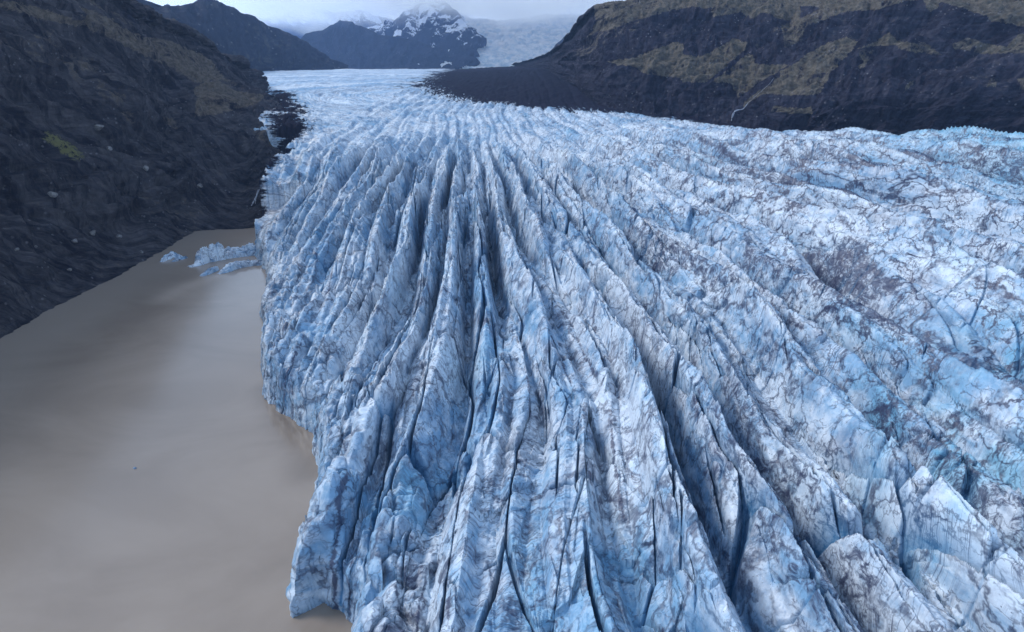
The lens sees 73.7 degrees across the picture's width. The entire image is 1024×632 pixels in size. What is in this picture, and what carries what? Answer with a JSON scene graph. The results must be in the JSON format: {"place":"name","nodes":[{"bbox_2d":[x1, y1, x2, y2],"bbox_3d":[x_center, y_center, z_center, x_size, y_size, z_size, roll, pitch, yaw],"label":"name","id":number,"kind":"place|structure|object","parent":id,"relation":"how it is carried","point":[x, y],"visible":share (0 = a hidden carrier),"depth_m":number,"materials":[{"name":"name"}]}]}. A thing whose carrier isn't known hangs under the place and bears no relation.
{"place":"outdoors","nodes":[
{"label":"outdoors","id":0,"kind":"place"},
{"bbox_2d":[0,0,282,337],"bbox_3d":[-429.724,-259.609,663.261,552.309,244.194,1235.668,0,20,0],"label":"hillside","id":1,"kind":"structure","parent":0,"point":[176,107],"depth_m":422.28,"materials":[{"name":"black stone"}]},
{"bbox_2d":[47,192,57,197],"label":"boulder","id":2,"kind":"object","parent":1,"relation":"on","point":[53,194],"visible":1,"depth_m":334.62,"materials":[{"name":"stone"}]},
{"bbox_2d":[94,124,103,130],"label":"boulder","id":3,"kind":"object","parent":1,"relation":"on","point":[97,127],"visible":1,"depth_m":405.52,"materials":[{"name":"stone"}]},
{"bbox_2d":[0,227,352,631],"bbox_3d":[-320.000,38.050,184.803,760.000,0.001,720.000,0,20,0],"label":"lake","id":4,"kind":"structure","parent":0,"point":[149,369],"depth_m":181.15,"materials":[{"name":"liquid"}]},
{"bbox_2d":[160,251,182,261],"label":"iceberg","id":5,"kind":"object","parent":4,"relation":"in","point":[169,256],"visible":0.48,"depth_m":371.08,"materials":[{"name":"blue ice"}]},
{"bbox_2d":[171,256,187,261],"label":"iceberg","id":6,"kind":"object","parent":4,"relation":"on","point":[179,258],"visible":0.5,"depth_m":369.02,"materials":[{"name":"blue ice"}]},
{"bbox_2d":[200,266,218,275],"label":"iceberg","id":7,"kind":"object","parent":4,"relation":"on","point":[209,270],"visible":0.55,"depth_m":345.30,"materials":[{"name":"blue ice"}]},
{"bbox_2d":[187,242,255,267],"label":"iceberg","id":8,"kind":"object","parent":4,"relation":"on","point":[217,251],"visible":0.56,"depth_m":367.54,"materials":[{"name":"blue ice"}]},
{"bbox_2d":[217,259,262,273],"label":"iceberg","id":9,"kind":"object","parent":4,"relation":"on","point":[230,266],"visible":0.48,"depth_m":354.18,"materials":[{"name":"blue ice"}]},
{"bbox_2d":[137,0,348,70],"bbox_3d":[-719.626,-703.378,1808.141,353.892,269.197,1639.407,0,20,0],"label":"ridge","id":10,"kind":"structure","parent":0,"point":[256,42],"depth_m":1895.92,"materials":[{"name":"grey stone"}]},
{"bbox_2d":[255,9,392,38],"bbox_3d":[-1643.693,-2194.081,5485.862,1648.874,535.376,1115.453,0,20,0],"label":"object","id":11,"kind":"structure","parent":0,"point":[298,26],"depth_m":5567.74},
{"bbox_2d":[147,0,624,20],"label":"sky","id":12,"kind":"structure","parent":0,"point":[497,10],"materials":[{"name":"white"}]},
{"bbox_2d":[301,20,479,68],"bbox_3d":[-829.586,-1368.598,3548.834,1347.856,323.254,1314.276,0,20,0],"label":"mountain","id":13,"kind":"structure","parent":0,"point":[351,45],"depth_m":3402.70,"materials":[{"name":"grey stone"}]},
{"bbox_2d":[368,1,486,68],"bbox_3d":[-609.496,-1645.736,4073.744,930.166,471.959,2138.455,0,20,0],"label":"peak","id":14,"kind":"structure","parent":0,"point":[441,25],"depth_m":4056.10,"materials":[{"name":"white snow"}]},
{"bbox_2d":[418,12,582,68],"bbox_3d":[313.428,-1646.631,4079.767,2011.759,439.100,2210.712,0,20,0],"label":"icefall","id":15,"kind":"object","parent":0,"point":[510,42],"visible":0.29,"depth_m":4218.15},
{"bbox_2d":[254,66,1023,631],"bbox_3d":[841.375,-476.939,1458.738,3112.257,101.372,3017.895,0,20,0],"label":"glacier","id":16,"kind":"object","parent":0,"point":[544,350],"visible":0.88,"depth_m":174.38,"materials":[{"name":"blue ice"}]},
{"bbox_2d":[511,0,1023,135],"bbox_3d":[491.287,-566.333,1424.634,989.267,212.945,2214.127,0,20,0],"label":"mountain","id":17,"kind":"structure","parent":0,"point":[898,67],"depth_m":637.27,"materials":[{"name":"brown stone"}]},
{"bbox_2d":[731,103,747,120],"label":"waterfall","id":18,"kind":"structure","parent":17,"relation":"on","point":[737,110],"depth_m":625.02,"materials":[{"name":"white liquid"}]}
]}

